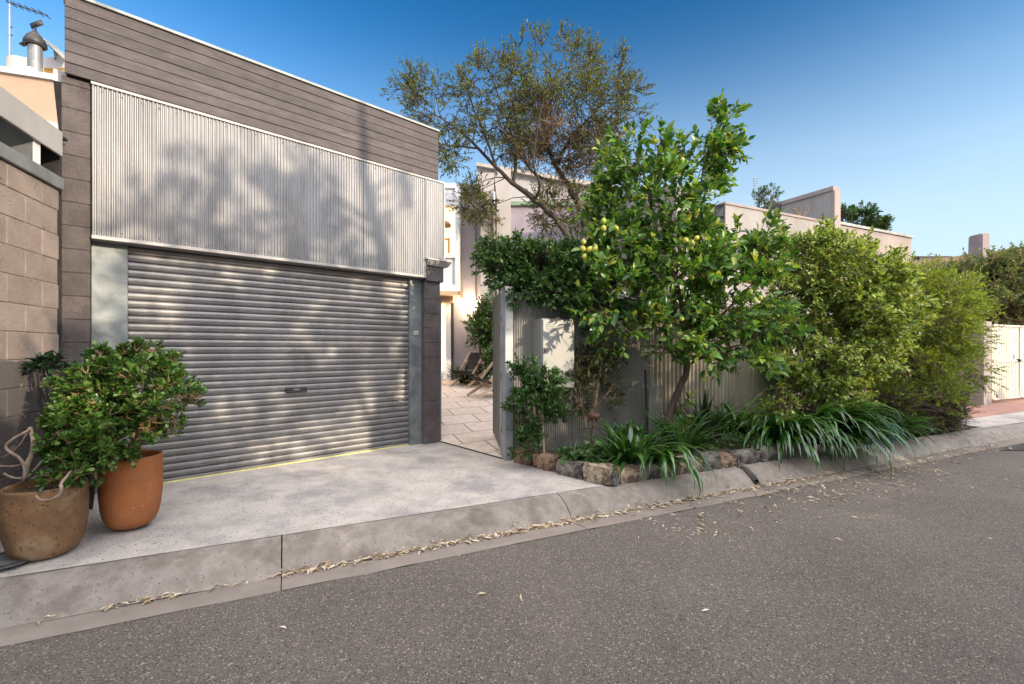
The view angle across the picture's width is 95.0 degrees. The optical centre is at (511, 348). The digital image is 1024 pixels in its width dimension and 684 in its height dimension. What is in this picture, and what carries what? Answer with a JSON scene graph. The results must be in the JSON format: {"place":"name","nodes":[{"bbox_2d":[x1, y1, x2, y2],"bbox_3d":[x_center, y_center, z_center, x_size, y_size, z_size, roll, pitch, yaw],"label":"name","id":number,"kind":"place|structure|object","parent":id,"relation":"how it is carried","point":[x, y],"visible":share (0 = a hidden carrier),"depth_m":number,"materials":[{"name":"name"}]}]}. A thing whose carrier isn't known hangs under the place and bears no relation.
{"place":"outdoors","nodes":[
{"label":"outdoors","id":0,"kind":"place"},
{"bbox_2d":[0,442,605,577],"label":"driveway","id":1,"kind":"structure","parent":0,"point":[387,483],"depth_m":4.17,"materials":[{"name":"concrete"}]},
{"bbox_2d":[0,552,30,569],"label":"drain cover","id":2,"kind":"object","parent":1,"relation":"on","point":[6,561],"visible":0.44,"depth_m":2.85,"materials":[{"name":"metal"}]},
{"bbox_2d":[0,142,63,489],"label":"block wall","id":3,"kind":"structure","parent":1,"relation":"on","point":[29,237],"depth_m":3.41,"materials":[{"name":"beige concrete"}]},
{"bbox_2d":[0,86,67,474],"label":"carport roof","id":4,"kind":"structure","parent":1,"relation":"on","point":[28,132],"depth_m":3.54,"materials":[{"name":"metal"}]},
{"bbox_2d":[0,476,88,561],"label":"plant pot","id":5,"kind":"object","parent":1,"relation":"on","point":[32,528],"visible":0.85,"depth_m":2.88,"materials":[{"name":"ceramic"}]},
{"bbox_2d":[0,390,133,501],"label":"jade plant","id":6,"kind":"object","parent":5,"relation":"in","point":[77,455],"visible":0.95,"depth_m":2.97,"materials":[{"name":"green plant"}]},
{"bbox_2d":[19,346,95,508],"bbox_3d":[-3.410,0.640,3.560,0.367,1.333,0.539,0,0,0],"label":"succulent plant","id":7,"kind":"object","parent":1,"relation":"on","point":[50,358],"visible":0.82,"depth_m":3.43,"materials":[{"name":"green plant"}]},
{"bbox_2d":[97,449,162,529],"bbox_3d":[-2.800,1.039,3.450,0.378,0.520,0.378,0,0,0],"label":"plant pot","id":8,"kind":"object","parent":1,"relation":"on","point":[129,496],"visible":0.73,"depth_m":3.32,"materials":[{"name":"ceramic"}]},
{"bbox_2d":[35,335,207,467],"bbox_3d":[-2.794,0.391,3.413,1.090,0.977,0.872,0,0,0],"label":"jade plant","id":9,"kind":"object","parent":8,"relation":"in","point":[117,372],"visible":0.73,"depth_m":3.28,"materials":[{"name":"green plant"}]},
{"bbox_2d":[53,0,452,493],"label":"garage","id":10,"kind":"structure","parent":1,"relation":"on","point":[262,245],"depth_m":4.97,"materials":[{"name":"brown paint"}]},
{"bbox_2d":[128,247,408,483],"bbox_3d":[-2.471,0.179,5.362,2.970,2.250,0.060,0,0,-43],"label":"roller door","id":11,"kind":"structure","parent":10,"relation":"in","point":[293,362],"depth_m":5.20,"materials":[{"name":"paint"}]},
{"bbox_2d":[440,441,501,458],"bbox_3d":[-0.553,1.296,6.039,0.020,0.012,1.378,0,0,-41],"label":"threshold joint","id":12,"kind":"object","parent":1,"relation":"on","point":[472,450],"visible":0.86,"depth_m":5.97,"materials":[{"name":"grey metal"}]},
{"bbox_2d":[493,286,512,460],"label":"steel gate","id":13,"kind":"structure","parent":1,"relation":"on","point":[502,338],"depth_m":5.51,"materials":[{"name":"grey metal"}]},
{"bbox_2d":[514,448,538,465],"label":"edging stone","id":14,"kind":"object","parent":1,"relation":"on","point":[521,461],"visible":0.49,"depth_m":5.30,"materials":[{"name":"brown stone"}]},
{"bbox_2d":[533,452,560,472],"bbox_3d":[0.396,1.239,5.136,0.331,0.181,0.178,0,0,43],"label":"edging stone","id":15,"kind":"object","parent":1,"relation":"on","point":[545,461],"visible":0.82,"depth_m":5.07,"materials":[{"name":"brown stone"}]},
{"bbox_2d":[556,457,585,478],"bbox_3d":[0.640,1.237,4.898,0.345,0.203,0.196,0,0,37],"label":"edging stone","id":16,"kind":"object","parent":1,"relation":"on","point":[566,468],"visible":0.65,"depth_m":4.82,"materials":[{"name":"grey stone"}]},
{"bbox_2d":[583,462,614,484],"bbox_3d":[0.863,1.239,4.678,0.312,0.188,0.181,0,0,37],"label":"edging stone","id":17,"kind":"object","parent":1,"relation":"on","point":[596,472],"visible":0.89,"depth_m":4.61,"materials":[{"name":"beige stone"}]},
{"bbox_2d":[440,380,501,456],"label":"courtyard paving","id":18,"kind":"structure","parent":0,"point":[466,421],"depth_m":8.04,"materials":[{"name":"beige stone"}]},
{"bbox_2d":[445,361,478,383],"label":"strap plant","id":19,"kind":"object","parent":18,"relation":"on","point":[464,377],"visible":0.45,"depth_m":12.05,"materials":[{"name":"green plant"}]},
{"bbox_2d":[450,352,484,387],"bbox_3d":[-1.105,0.526,11.819,0.570,0.904,0.792,0,0,35],"label":"folding chair","id":20,"kind":"object","parent":18,"relation":"on","point":[473,357],"visible":0.84,"depth_m":11.93,"materials":[{"name":"black fabric"}]},
{"bbox_2d":[459,361,490,383],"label":"strap plant","id":21,"kind":"object","parent":18,"relation":"on","point":[478,368],"visible":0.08,"depth_m":11.87,"materials":[{"name":"green plant"}]},
{"bbox_2d":[462,288,496,377],"bbox_3d":[-0.600,-0.353,11.905,1.429,2.561,1.485,0,0,0],"label":"courtyard tree","id":22,"kind":"object","parent":18,"relation":"on","point":[480,322],"visible":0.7,"depth_m":11.65,"materials":[{"name":"green plant"}]},
{"bbox_2d":[467,361,492,398],"bbox_3d":[-0.501,0.579,10.089,0.792,0.904,0.570,0,0,-30],"label":"folding chair","id":23,"kind":"object","parent":18,"relation":"on","point":[486,382],"visible":0.37,"depth_m":10.18,"materials":[{"name":"brown wood"}]},
{"bbox_2d":[477,346,492,382],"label":"leafy shrub","id":24,"kind":"object","parent":18,"relation":"on","point":[487,357],"visible":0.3,"depth_m":11.18,"materials":[{"name":"green plant"}]},
{"bbox_2d":[440,168,584,379],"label":"terrace house","id":25,"kind":"structure","parent":18,"relation":"on","point":[460,286],"depth_m":12.84,"materials":[{"name":"white paint"}]},
{"bbox_2d":[441,304,445,370],"bbox_3d":[-2.138,-0.222,12.884,0.651,2.054,0.028,0,0,0],"label":"lit doorway","id":26,"kind":"structure","parent":25,"relation":"in","point":[443,306],"depth_m":12.87,"materials":[{"name":"white"}]},
{"bbox_2d":[441,303,450,379],"bbox_3d":[-2.068,-0.215,12.869,0.792,2.140,0.058,0,0,0],"label":"door","id":27,"kind":"structure","parent":25,"relation":"in","point":[448,305],"depth_m":12.84,"materials":[{"name":"white paint"}]},
{"bbox_2d":[440,183,460,290],"bbox_3d":[-2.064,-2.955,12.644,1.308,2.887,0.508,0,0,0],"label":"window frame","id":28,"kind":"structure","parent":25,"relation":"in","point":[452,221],"depth_m":12.48,"materials":[{"name":"white paint"}]},
{"bbox_2d":[466,301,470,308],"bbox_3d":[-1.179,-1.192,12.782,0.150,0.185,0.234,0,0,0],"label":"wall lamp","id":29,"kind":"object","parent":25,"relation":"attached to","point":[468,304],"visible":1,"depth_m":12.71,"materials":[{"name":"metal"}]},
{"bbox_2d":[457,178,505,294],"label":"creeper","id":30,"kind":"object","parent":25,"relation":"attached to","point":[482,196],"visible":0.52,"depth_m":12.14,"materials":[{"name":"green plant"}]},
{"bbox_2d":[380,17,657,244],"bbox_3d":[0.213,-2.607,9.092,5.371,7.845,3.039,0,0,0],"label":"sparse tree","id":31,"kind":"object","parent":18,"relation":"on","point":[525,97],"visible":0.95,"depth_m":8.80,"materials":[{"name":"green plant"}]},
{"bbox_2d":[469,228,626,320],"bbox_3d":[0.458,-0.106,5.864,2.028,2.821,1.262,0,0,0],"label":"dark shrub","id":32,"kind":"object","parent":18,"relation":"on","point":[516,264],"visible":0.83,"depth_m":5.58,"materials":[{"name":"green plant"}]},
{"bbox_2d":[513,292,789,457],"bbox_3d":[2.291,0.315,6.710,5.159,1.970,0.172,0,0,-25],"label":"corrugated fence","id":33,"kind":"object","parent":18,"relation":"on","point":[749,385],"visible":0.21,"depth_m":6.33,"materials":[{"name":"grey metal"}]},
{"bbox_2d":[533,318,573,387],"bbox_3d":[0.506,0.060,5.643,0.440,0.832,0.242,0,0,-25],"label":"meter box","id":34,"kind":"object","parent":33,"relation":"attached to","point":[553,342],"visible":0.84,"depth_m":5.55,"materials":[{"name":"paint"}]},
{"bbox_2d":[543,319,573,387],"bbox_3d":[0.554,0.060,5.548,0.429,0.808,0.029,0,0,-25],"label":"door","id":35,"kind":"structure","parent":34,"relation":"in","point":[558,335],"depth_m":5.55,"materials":[{"name":"paint"}]},
{"bbox_2d":[0,443,1023,683],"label":"road","id":36,"kind":"structure","parent":0,"point":[921,584],"depth_m":2.66,"materials":[{"name":"grey asphalt"}]},
{"bbox_2d":[999,443,1023,450],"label":"road patch","id":37,"kind":"object","parent":36,"relation":"on","point":[1019,447],"visible":1,"depth_m":7.04,"materials":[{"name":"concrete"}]},
{"bbox_2d":[0,0,1023,256],"label":"sky","id":38,"kind":"structure","parent":0,"point":[914,109],"materials":[{"name":"blue"}]},
{"bbox_2d":[3,409,1022,577],"bbox_3d":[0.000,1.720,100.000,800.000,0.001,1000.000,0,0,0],"label":"ground","id":39,"kind":"structure","parent":0,"point":[819,445],"depth_m":7.78,"materials":[{"name":"grey concrete"}]},
{"bbox_2d":[0,57,64,128],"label":"neighbour house","id":40,"kind":"structure","parent":39,"relation":"on","point":[33,90],"depth_m":8.50,"materials":[{"name":"white paint"}]},
{"bbox_2d":[6,55,43,71],"bbox_3d":[-9.123,-5.147,8.752,0.503,0.550,0.867,0,0,-35],"label":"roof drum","id":41,"kind":"object","parent":40,"relation":"on","point":[15,61],"visible":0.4,"depth_m":8.66,"materials":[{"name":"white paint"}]},
{"bbox_2d":[6,0,50,54],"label":"tv antenna","id":42,"kind":"object","parent":40,"relation":"on","point":[20,6],"visible":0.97,"depth_m":8.79,"materials":[{"name":"metal"}]},
{"bbox_2d":[19,19,47,71],"bbox_3d":[-8.982,-5.590,8.800,0.416,1.167,0.340,0,0,0],"label":"flue","id":43,"kind":"object","parent":40,"relation":"on","point":[33,41],"visible":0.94,"depth_m":8.74,"materials":[{"name":"metal"}]},
{"bbox_2d":[43,38,64,60],"bbox_3d":[-9.022,-5.920,9.260,1.317,0.889,0.355,0,0,45],"label":"roof rack","id":44,"kind":"object","parent":40,"relation":"on","point":[58,54],"visible":0.91,"depth_m":8.98,"materials":[{"name":"metal"}]},
{"bbox_2d":[0,422,1023,628],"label":"kerb","id":45,"kind":"structure","parent":39,"relation":"on","point":[35,597],"depth_m":3.44,"materials":[{"name":"concrete"}]},
{"bbox_2d":[611,473,618,484],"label":"edging stone","id":46,"kind":"object","parent":45,"relation":"on","point":[614,479],"visible":0.65,"depth_m":4.56,"materials":[{"name":"grey stone"}]},
{"bbox_2d":[742,469,757,482],"bbox_3d":[2.633,1.435,5.244,0.084,0.148,0.228,0,0,-25],"label":"drain outlet","id":47,"kind":"object","parent":45,"relation":"in","point":[752,478],"visible":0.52,"depth_m":5.19,"materials":[{"name":"metal"}]},
{"bbox_2d":[0,437,1023,646],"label":"gutter","id":48,"kind":"object","parent":39,"relation":"on","point":[49,628],"visible":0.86,"depth_m":3.19,"materials":[{"name":"concrete"}]},
{"bbox_2d":[17,437,1022,665],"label":"leaf litter","id":49,"kind":"object","parent":48,"relation":"on","point":[328,566],"visible":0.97,"depth_m":4.11,"materials":[{"name":"beige plant"}]},
{"bbox_2d":[476,162,612,200],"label":"house","id":50,"kind":"structure","parent":39,"relation":"on","point":[525,181],"depth_m":17.00,"materials":[{"name":"paint"}]},
{"bbox_2d":[841,202,858,222],"bbox_3d":[15.484,-2.780,21.958,1.110,8.198,1.501,0,0,0],"label":"distant tree","id":51,"kind":"object","parent":39,"relation":"on","point":[845,212],"visible":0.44,"depth_m":21.73,"materials":[{"name":"green plant"}]},
{"bbox_2d":[847,200,883,225],"bbox_3d":[16.325,-2.850,21.967,1.365,8.346,1.579,0,0,-24],"label":"distant tree","id":52,"kind":"object","parent":39,"relation":"on","point":[867,212],"visible":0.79,"depth_m":21.68,"materials":[{"name":"green plant"}]},
{"bbox_2d":[866,213,894,230],"bbox_3d":[17.171,-2.509,22.074,1.260,7.657,1.440,0,0,0],"label":"distant tree","id":53,"kind":"object","parent":39,"relation":"on","point":[884,222],"visible":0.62,"depth_m":21.70,"materials":[{"name":"green plant"}]},
{"bbox_2d":[914,256,950,260],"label":"house","id":54,"kind":"structure","parent":39,"relation":"on","point":[916,258],"depth_m":23.99,"materials":[{"name":"white paint"}]},
{"bbox_2d":[22,442,1014,642],"bbox_3d":[8.437,1.462,7.863,50.000,0.105,0.450,0,0,-25],"label":"kerb bedding","id":55,"kind":"object","parent":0,"point":[497,547],"depth_m":3.28,"materials":[{"name":"grey concrete"}]},
{"bbox_2d":[546,424,976,474],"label":"garden soil","id":56,"kind":"structure","parent":0,"point":[699,449],"depth_m":5.74,"materials":[{"name":"brown soil"}]},
{"bbox_2d":[499,353,572,460],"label":"shrub","id":57,"kind":"object","parent":56,"relation":"on","point":[533,382],"visible":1,"depth_m":5.09,"materials":[{"name":"green plant"}]},
{"bbox_2d":[541,403,544,452],"bbox_3d":[0.347,0.936,5.187,0.042,0.669,0.028,0,0,0],"label":"timber stake","id":58,"kind":"object","parent":56,"relation":"on","point":[543,437],"visible":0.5,"depth_m":5.17,"materials":[{"name":"brown wood"}]},
{"bbox_2d":[547,436,584,458],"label":"grass tuft","id":59,"kind":"object","parent":56,"relation":"on","point":[570,445],"visible":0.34,"depth_m":5.10,"materials":[{"name":"green plant"}]},
{"bbox_2d":[557,440,604,463],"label":"broadleaf plant","id":60,"kind":"object","parent":56,"relation":"on","point":[590,452],"visible":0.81,"depth_m":4.86,"materials":[{"name":"green plant"}]},
{"bbox_2d":[584,412,601,442],"bbox_3d":[0.883,0.881,5.067,0.166,0.386,0.152,0,0,-40],"label":"garden ornament","id":61,"kind":"object","parent":56,"relation":"in","point":[593,416],"visible":0.93,"depth_m":5.04,"materials":[{"name":"metal"}]},
{"bbox_2d":[562,333,631,442],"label":"leafy shrub","id":62,"kind":"object","parent":56,"relation":"on","point":[587,373],"visible":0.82,"depth_m":5.72,"materials":[{"name":"green plant"}]},
{"bbox_2d":[615,464,640,483],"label":"edging stone","id":63,"kind":"object","parent":56,"relation":"on","point":[630,473],"visible":0.61,"depth_m":4.68,"materials":[{"name":"brown stone"}]},
{"bbox_2d":[603,421,653,447],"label":"leafy groundcover","id":64,"kind":"object","parent":56,"relation":"on","point":[623,430],"visible":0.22,"depth_m":5.38,"materials":[{"name":"green plant"}]},
{"bbox_2d":[573,417,712,483],"bbox_3d":[1.307,0.998,5.007,1.431,0.554,1.431,0,0,-31],"label":"strap plant","id":65,"kind":"object","parent":56,"relation":"on","point":[630,446],"visible":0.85,"depth_m":4.89,"materials":[{"name":"green plant"}]},
{"bbox_2d":[633,461,661,479],"bbox_3d":[1.397,1.268,4.864,0.282,0.188,0.196,0,0,-25],"label":"edging stone","id":66,"kind":"object","parent":56,"relation":"on","point":[655,472],"visible":0.64,"depth_m":4.79,"materials":[{"name":"grey stone"}]},
{"bbox_2d":[644,370,662,440],"bbox_3d":[1.856,0.762,6.144,0.320,0.977,0.036,0,0,-25],"label":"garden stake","id":67,"kind":"object","parent":56,"relation":"on","point":[655,398],"visible":0.66,"depth_m":6.15,"materials":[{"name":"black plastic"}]},
{"bbox_2d":[653,458,679,477],"bbox_3d":[1.631,1.263,4.973,0.258,0.214,0.193,0,0,-27],"label":"edging stone","id":68,"kind":"object","parent":56,"relation":"on","point":[676,469],"visible":0.24,"depth_m":4.93,"materials":[{"name":"grey stone"}]},
{"bbox_2d":[611,444,722,497],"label":"strap plant","id":69,"kind":"object","parent":56,"relation":"on","point":[664,462],"visible":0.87,"depth_m":4.61,"materials":[{"name":"green plant"}]},
{"bbox_2d":[675,455,692,474],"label":"edging stone","id":70,"kind":"object","parent":56,"relation":"on","point":[681,471],"visible":0.42,"depth_m":4.99,"materials":[{"name":"brown stone"}]},
{"bbox_2d":[638,408,744,452],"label":"strap plant","id":71,"kind":"object","parent":56,"relation":"on","point":[693,439],"visible":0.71,"depth_m":5.53,"materials":[{"name":"green plant"}]},
{"bbox_2d":[566,87,817,444],"bbox_3d":[1.945,-0.931,5.689,2.858,4.432,1.776,0,0,0],"label":"lemon tree","id":72,"kind":"object","parent":56,"relation":"on","point":[703,322],"visible":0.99,"depth_m":5.48,"materials":[{"name":"green plant"}]},
{"bbox_2d":[691,457,701,471],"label":"edging stone","id":73,"kind":"object","parent":56,"relation":"on","point":[700,466],"visible":0.16,"depth_m":5.07,"materials":[{"name":"stone"}]},
{"bbox_2d":[692,450,720,470],"bbox_3d":[2.179,1.257,5.238,0.307,0.220,0.193,0,0,-26],"label":"edging stone","id":74,"kind":"object","parent":56,"relation":"on","point":[709,457],"visible":0.62,"depth_m":5.17,"materials":[{"name":"grey stone"}]},
{"bbox_2d":[663,387,759,436],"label":"sword plant","id":75,"kind":"object","parent":56,"relation":"on","point":[705,405],"visible":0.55,"depth_m":6.25,"materials":[{"name":"green plant"}]},
{"bbox_2d":[697,433,727,449],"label":"dark groundcover","id":76,"kind":"object","parent":56,"relation":"on","point":[715,443],"visible":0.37,"depth_m":5.63,"materials":[{"name":"green plant"}]},
{"bbox_2d":[718,451,736,467],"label":"edging stone","id":77,"kind":"object","parent":56,"relation":"on","point":[728,459],"visible":0.61,"depth_m":5.27,"materials":[{"name":"brown stone"}]},
{"bbox_2d":[686,389,779,436],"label":"strap plant","id":78,"kind":"object","parent":56,"relation":"on","point":[740,415],"visible":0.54,"depth_m":6.35,"materials":[{"name":"green plant"}]},
{"bbox_2d":[721,427,765,449],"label":"variegated groundcover","id":79,"kind":"object","parent":56,"relation":"on","point":[737,442],"visible":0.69,"depth_m":5.71,"materials":[{"name":"green plant"}]},
{"bbox_2d":[730,449,760,467],"bbox_3d":[2.707,1.278,5.492,0.428,0.183,0.189,0,0,-25],"label":"edging stone","id":80,"kind":"object","parent":56,"relation":"on","point":[746,457],"visible":0.73,"depth_m":5.41,"materials":[{"name":"grey stone"}]},
{"bbox_2d":[750,444,778,461],"bbox_3d":[3.060,1.259,5.659,0.390,0.206,0.187,0,0,-25],"label":"edging stone","id":81,"kind":"object","parent":56,"relation":"on","point":[773,453],"visible":0.59,"depth_m":5.58,"materials":[{"name":"grey stone"}]},
{"bbox_2d":[706,411,848,472],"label":"strap plant","id":82,"kind":"object","parent":56,"relation":"on","point":[778,431],"visible":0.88,"depth_m":5.61,"materials":[{"name":"green plant"}]},
{"bbox_2d":[772,443,801,458],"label":"edging stone","id":83,"kind":"object","parent":56,"relation":"on","point":[796,453],"visible":0.4,"depth_m":5.75,"materials":[{"name":"grey stone"}]},
{"bbox_2d":[745,393,918,479],"bbox_3d":[4.267,1.070,5.941,2.082,0.909,1.481,0,0,-21],"label":"strap plant","id":84,"kind":"object","parent":56,"relation":"on","point":[856,419],"visible":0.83,"depth_m":5.70,"materials":[{"name":"green plant"}]},
{"bbox_2d":[746,213,947,422],"bbox_3d":[4.826,-0.390,7.021,2.830,3.301,1.885,0,0,0],"label":"variegated bush","id":85,"kind":"object","parent":56,"relation":"on","point":[857,299],"visible":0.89,"depth_m":6.64,"materials":[{"name":"green plant"}]},
{"bbox_2d":[790,326,971,442],"bbox_3d":[6.195,0.555,8.059,3.244,2.175,1.600,0,0,0],"label":"dark bush","id":86,"kind":"object","parent":56,"relation":"on","point":[812,410],"visible":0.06,"depth_m":7.86,"materials":[{"name":"green plant"}]},
{"bbox_2d":[869,407,946,452],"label":"strap plant","id":87,"kind":"object","parent":56,"relation":"on","point":[908,425],"visible":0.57,"depth_m":6.62,"materials":[{"name":"green plant"}]},
{"bbox_2d":[842,245,1009,439],"bbox_3d":[6.637,-0.155,7.824,2.878,3.164,2.184,0,0,0],"label":"feathery bush","id":88,"kind":"object","parent":56,"relation":"on","point":[951,336],"visible":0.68,"depth_m":7.30,"materials":[{"name":"green plant"}]},
{"bbox_2d":[791,387,1023,417],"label":"brick driveway","id":89,"kind":"structure","parent":0,"point":[1004,406],"depth_m":10.44,"materials":[{"name":"red brick"}]},
{"bbox_2d":[569,184,913,394],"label":"stucco house","id":90,"kind":"structure","parent":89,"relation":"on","point":[826,201],"depth_m":13.48,"materials":[{"name":"paint"}]},
{"bbox_2d":[707,204,724,290],"bbox_3d":[4.772,-2.597,12.595,1.825,2.220,0.049,0,0,41],"label":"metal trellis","id":91,"kind":"object","parent":90,"relation":"attached to","point":[723,216],"visible":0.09,"depth_m":12.03,"materials":[{"name":"grey metal"}]},
{"bbox_2d":[753,174,757,206],"bbox_3d":[8.036,-5.160,15.504,0.203,1.226,0.032,0,0,-8],"label":"tv antenna","id":92,"kind":"object","parent":90,"relation":"on","point":[755,185],"visible":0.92,"depth_m":15.49,"materials":[{"name":"metal"}]},
{"bbox_2d":[750,183,783,209],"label":"roof plant","id":93,"kind":"object","parent":90,"relation":"on","point":[764,193],"visible":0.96,"depth_m":15.55,"materials":[{"name":"green plant"}]},
{"bbox_2d":[764,204,780,210],"bbox_3d":[8.495,-4.485,15.300,0.547,0.495,0.030,0,0,0],"label":"roof railing","id":94,"kind":"object","parent":90,"relation":"on","point":[772,205],"visible":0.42,"depth_m":15.29,"materials":[{"name":"metal"}]},
{"bbox_2d":[791,203,808,215],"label":"bare shrub","id":95,"kind":"object","parent":90,"relation":"on","point":[797,212],"visible":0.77,"depth_m":13.56,"materials":[{"name":"plant"}]},
{"bbox_2d":[992,324,1023,399],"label":"cream gate","id":96,"kind":"structure","parent":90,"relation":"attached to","point":[1006,354],"depth_m":11.60,"materials":[{"name":"paint"}]},
{"bbox_2d":[924,321,991,404],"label":"rendered pillar","id":97,"kind":"structure","parent":89,"relation":"on","point":[982,399],"depth_m":10.93,"materials":[{"name":"beige paint"}]},
{"bbox_2d":[900,240,1023,340],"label":"climber hedge","id":98,"kind":"object","parent":89,"relation":"on","point":[1005,273],"visible":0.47,"depth_m":13.88,"materials":[{"name":"green plant"}]},
{"bbox_2d":[951,360,974,398],"bbox_3d":[10.629,0.765,11.286,0.587,1.069,0.643,0,0,0],"label":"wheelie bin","id":99,"kind":"object","parent":89,"relation":"on","point":[970,376],"visible":0.14,"depth_m":11.03,"materials":[{"name":"green plastic"}]},
{"bbox_2d":[911,233,1022,386],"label":"roofed cottage","id":100,"kind":"structure","parent":89,"relation":"on","point":[981,241],"depth_m":16.63,"materials":[{"name":"beige paint"}]},
{"bbox_2d":[962,411,1023,429],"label":"crossover","id":101,"kind":"object","parent":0,"point":[999,420],"visible":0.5,"depth_m":8.64,"materials":[{"name":"concrete"}]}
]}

